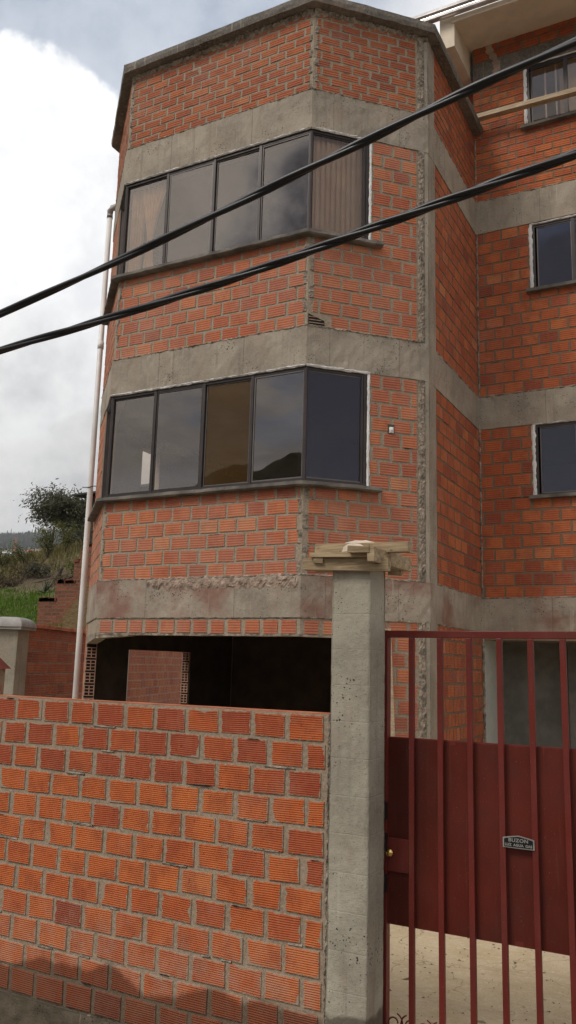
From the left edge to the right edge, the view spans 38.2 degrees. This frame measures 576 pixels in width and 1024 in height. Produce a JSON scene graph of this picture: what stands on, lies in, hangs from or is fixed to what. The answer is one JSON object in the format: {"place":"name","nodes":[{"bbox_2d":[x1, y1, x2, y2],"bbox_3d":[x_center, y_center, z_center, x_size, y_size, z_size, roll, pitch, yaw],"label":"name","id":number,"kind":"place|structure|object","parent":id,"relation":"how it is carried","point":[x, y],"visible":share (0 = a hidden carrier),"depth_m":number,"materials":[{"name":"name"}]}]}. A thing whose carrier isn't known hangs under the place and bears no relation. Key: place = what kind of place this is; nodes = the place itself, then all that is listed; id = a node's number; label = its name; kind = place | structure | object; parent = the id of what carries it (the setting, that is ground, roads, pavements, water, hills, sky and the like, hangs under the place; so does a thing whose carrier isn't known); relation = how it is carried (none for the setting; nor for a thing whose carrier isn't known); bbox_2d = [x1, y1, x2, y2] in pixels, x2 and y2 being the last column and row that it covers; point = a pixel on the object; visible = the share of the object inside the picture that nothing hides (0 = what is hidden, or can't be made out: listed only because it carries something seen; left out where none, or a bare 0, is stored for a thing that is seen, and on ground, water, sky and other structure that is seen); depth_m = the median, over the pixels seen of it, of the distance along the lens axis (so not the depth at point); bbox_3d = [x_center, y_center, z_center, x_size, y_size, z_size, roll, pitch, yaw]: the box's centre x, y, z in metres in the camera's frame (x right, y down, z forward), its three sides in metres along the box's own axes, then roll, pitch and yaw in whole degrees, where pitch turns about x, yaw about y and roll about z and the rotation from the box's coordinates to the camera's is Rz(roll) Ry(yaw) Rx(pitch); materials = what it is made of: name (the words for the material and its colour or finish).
{"place":"outdoors","nodes":[
{"label":"outdoors","id":0,"kind":"place"},
{"bbox_2d":[0,658,10,694],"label":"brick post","id":1,"kind":"object","parent":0,"point":[3,665],"visible":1,"depth_m":11.12,"materials":[{"name":"brick"}]},
{"bbox_2d":[0,539,42,551],"bbox_3d":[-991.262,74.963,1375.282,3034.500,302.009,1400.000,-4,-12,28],"label":"hills","id":2,"kind":"structure","parent":0,"point":[24,550],"depth_m":1103.97,"materials":[{"name":"grey"}]},
{"bbox_2d":[0,528,81,549],"bbox_3d":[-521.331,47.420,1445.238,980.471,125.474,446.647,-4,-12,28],"label":"forest","id":3,"kind":"object","parent":2,"relation":"on","point":[7,537],"visible":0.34,"depth_m":1262.57,"materials":[{"name":"green plant"}]},
{"bbox_2d":[0,549,80,627],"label":"hillside","id":4,"kind":"structure","parent":0,"point":[38,584],"depth_m":27.40,"materials":[{"name":"green plant"}]},
{"bbox_2d":[0,565,11,581],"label":"shrub","id":5,"kind":"object","parent":4,"relation":"on","point":[3,571],"visible":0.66,"depth_m":28.94,"materials":[{"name":"green plant"}]},
{"bbox_2d":[0,545,16,567],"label":"shrub","id":6,"kind":"object","parent":4,"relation":"on","point":[7,559],"visible":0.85,"depth_m":31.34,"materials":[{"name":"green plant"}]},
{"bbox_2d":[0,573,28,587],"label":"shrub","id":7,"kind":"object","parent":4,"relation":"on","point":[10,582],"visible":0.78,"depth_m":27.67,"materials":[{"name":"green plant"}]},
{"bbox_2d":[5,540,34,563],"bbox_3d":[-10.189,1.620,31.595,1.091,1.118,1.228,2,-10,-1],"label":"shrub","id":8,"kind":"object","parent":4,"relation":"on","point":[21,555],"visible":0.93,"depth_m":31.55,"materials":[{"name":"green plant"}]},
{"bbox_2d":[1,559,49,579],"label":"shrub","id":9,"kind":"object","parent":4,"relation":"on","point":[20,571],"visible":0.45,"depth_m":28.30,"materials":[{"name":"green plant"}]},
{"bbox_2d":[0,582,63,626],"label":"grass","id":10,"kind":"structure","parent":4,"relation":"on","point":[30,599],"depth_m":23.87,"materials":[{"name":"green plant"}]},
{"bbox_2d":[9,554,66,587],"bbox_3d":[-8.390,2.092,27.244,3.125,1.386,0.243,-4,-12,28],"label":"fallen branch","id":11,"kind":"object","parent":4,"relation":"on","point":[30,572],"visible":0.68,"depth_m":27.14,"materials":[{"name":"brown wood"}]},
{"bbox_2d":[23,560,57,578],"bbox_3d":[-8.311,1.958,27.824,1.192,0.738,1.054,-4,-12,28],"label":"shrub","id":12,"kind":"object","parent":4,"relation":"on","point":[41,571],"visible":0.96,"depth_m":27.69,"materials":[{"name":"green plant"}]},
{"bbox_2d":[0,538,83,580],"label":"dry grass","id":13,"kind":"structure","parent":4,"relation":"on","point":[39,556],"depth_m":30.81,"materials":[{"name":"plant"}]},
{"bbox_2d":[33,575,53,591],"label":"agave","id":14,"kind":"object","parent":4,"relation":"on","point":[45,588],"visible":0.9,"depth_m":25.36,"materials":[{"name":"green plant"}]},
{"bbox_2d":[13,478,86,536],"bbox_3d":[-9.806,0.199,36.298,3.848,3.472,3.182,-4,-12,28],"label":"drooping tree","id":15,"kind":"object","parent":4,"relation":"on","point":[59,505],"visible":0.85,"depth_m":35.72,"materials":[{"name":"green plant"}]},
{"bbox_2d":[32,516,67,557],"bbox_3d":[-9.198,0.976,31.759,1.252,1.793,1.284,-4,-12,28],"label":"shrub","id":16,"kind":"object","parent":4,"relation":"on","point":[47,542],"visible":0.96,"depth_m":31.63,"materials":[{"name":"green plant"}]},
{"bbox_2d":[49,571,72,587],"bbox_3d":[-6.889,2.147,25.486,0.868,0.684,0.942,2,-10,-3],"label":"shrub","id":17,"kind":"object","parent":4,"relation":"on","point":[60,577],"visible":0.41,"depth_m":25.32,"materials":[{"name":"green plant"}]},
{"bbox_2d":[56,564,65,577],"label":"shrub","id":18,"kind":"object","parent":4,"relation":"on","point":[60,570],"visible":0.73,"depth_m":27.32,"materials":[{"name":"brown plant"}]},
{"bbox_2d":[37,542,92,629],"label":"ruined wall","id":19,"kind":"structure","parent":4,"relation":"on","point":[61,606],"depth_m":19.69,"materials":[{"name":"brick"}]},
{"bbox_2d":[54,520,83,552],"bbox_3d":[-8.391,1.001,31.390,1.036,1.481,1.233,0,-11,8],"label":"shrub","id":20,"kind":"object","parent":4,"relation":"on","point":[67,537],"visible":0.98,"depth_m":31.29,"materials":[{"name":"green plant"}]},
{"bbox_2d":[64,555,77,576],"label":"shrub","id":21,"kind":"object","parent":4,"relation":"on","point":[71,563],"visible":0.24,"depth_m":25.33,"materials":[{"name":"green plant"}]},
{"bbox_2d":[59,522,83,546],"bbox_3d":[-8.371,0.991,33.745,1.626,1.065,1.438,2,-10,-3],"label":"shrub","id":22,"kind":"object","parent":4,"relation":"on","point":[78,534],"visible":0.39,"depth_m":33.59,"materials":[{"name":"green plant"}]},
{"bbox_2d":[73,507,93,546],"bbox_3d":[-6.751,0.555,29.393,2.143,2.052,1.801,-4,-12,28],"label":"shrub","id":23,"kind":"object","parent":4,"relation":"on","point":[83,528],"visible":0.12,"depth_m":29.30,"materials":[{"name":"green plant"}]},
{"bbox_2d":[0,617,182,703],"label":"neighbour wall","id":24,"kind":"structure","parent":4,"relation":"on","point":[38,660],"depth_m":13.88,"materials":[{"name":"brick"}]},
{"bbox_2d":[0,0,499,533],"label":"sky","id":25,"kind":"structure","parent":0,"point":[62,62],"materials":[{"name":"white"}]},
{"bbox_2d":[0,148,575,354],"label":"power cable","id":26,"kind":"object","parent":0,"point":[485,186],"visible":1,"depth_m":3.85,"materials":[{"name":"black rubber"}]},
{"bbox_2d":[0,37,575,317],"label":"power cable","id":27,"kind":"object","parent":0,"point":[443,102],"visible":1,"depth_m":3.95,"materials":[{"name":"black rubber"}]},
{"bbox_2d":[390,924,571,1023],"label":"yard","id":28,"kind":"structure","parent":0,"point":[522,977],"depth_m":5.85,"materials":[{"name":"concrete"}]},
{"bbox_2d":[82,0,575,748],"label":"apartment building","id":29,"kind":"structure","parent":28,"relation":"on","point":[412,380],"depth_m":10.37,"materials":[{"name":"brick"}]},
{"bbox_2d":[72,204,115,698],"bbox_3d":[-2.799,-0.284,11.932,0.340,9.046,0.117,0,-11,9],"label":"downpipe","id":30,"kind":"object","parent":29,"relation":"attached to","point":[110,211],"visible":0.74,"depth_m":11.99,"materials":[{"name":"white plastic"}]},
{"bbox_2d":[128,191,144,271],"bbox_3d":[-1.987,-3.657,11.020,0.196,1.260,0.052,2,-10,-4],"label":"curtain","id":31,"kind":"object","parent":29,"relation":"hanging from","point":[137,228],"visible":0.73,"depth_m":11.03,"materials":[{"name":"beige fabric"}]},
{"bbox_2d":[140,183,166,267],"bbox_3d":[-1.786,-3.678,10.876,0.459,1.260,0.032,-4,-12,28],"label":"curtain","id":32,"kind":"object","parent":29,"relation":"hanging from","point":[152,199],"visible":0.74,"depth_m":10.91,"materials":[{"name":"beige fabric"}]},
{"bbox_2d":[87,363,382,521],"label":"window","id":33,"kind":"structure","parent":29,"relation":"in","point":[336,415],"depth_m":9.40,"materials":[{"name":"grey glass"}]},
{"bbox_2d":[102,126,383,324],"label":"window","id":34,"kind":"structure","parent":29,"relation":"in","point":[366,241],"depth_m":10.04,"materials":[{"name":"brown metal"}]},
{"bbox_2d":[312,136,361,237],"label":"vertical blinds","id":35,"kind":"object","parent":29,"relation":"hanging from","point":[337,199],"visible":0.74,"depth_m":9.83,"materials":[{"name":"fabric"}]},
{"bbox_2d":[477,87,575,120],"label":"wooden board","id":36,"kind":"object","parent":29,"relation":"attached to","point":[530,103],"depth_m":11.79,"materials":[{"name":"brown wood"}]},
{"bbox_2d":[520,50,575,130],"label":"window","id":37,"kind":"structure","parent":29,"relation":"in","point":[527,124],"depth_m":11.95,"materials":[{"name":"white metal"}]},
{"bbox_2d":[526,214,575,293],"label":"window","id":38,"kind":"structure","parent":29,"relation":"in","point":[556,239],"depth_m":11.50,"materials":[{"name":"grey glass"}]},
{"bbox_2d":[529,419,575,499],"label":"window","id":39,"kind":"structure","parent":29,"relation":"in","point":[557,438],"depth_m":11.00,"materials":[{"name":"grey glass"}]},
{"bbox_2d":[325,540,384,1023],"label":"gate pillar","id":40,"kind":"structure","parent":28,"relation":"on","point":[354,959],"depth_m":4.83,"materials":[{"name":"concrete"}]},
{"bbox_2d":[303,541,411,575],"bbox_3d":[0.441,0.302,5.201,0.738,0.191,0.559,-4,-12,28],"label":"formwork","id":41,"kind":"object","parent":40,"relation":"attached to","point":[371,556],"visible":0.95,"depth_m":5.03,"materials":[{"name":"brown wood"}]},
{"bbox_2d":[383,630,575,1023],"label":"metal gate","id":42,"kind":"structure","parent":40,"relation":"attached to","point":[479,840],"depth_m":4.75,"materials":[{"name":"red metal"}]},
{"bbox_2d":[385,629,394,736],"bbox_3d":[1.083,2.501,8.671,0.076,2.553,0.200,9,-13,-36],"label":"leaning board","id":43,"kind":"object","parent":28,"relation":"on","point":[392,719],"visible":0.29,"depth_m":8.77,"materials":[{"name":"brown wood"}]},
{"bbox_2d":[390,930,570,1023],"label":"yard litter","id":44,"kind":"object","parent":28,"relation":"on","point":[481,989],"visible":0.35,"depth_m":5.64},
{"label":"ground","id":45,"kind":"structure","parent":0,"visible":0},
{"bbox_2d":[0,695,330,1023],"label":"boundary wall","id":46,"kind":"structure","parent":45,"relation":"on","point":[161,863],"depth_m":5.35,"materials":[{"name":"brick"}]}
]}

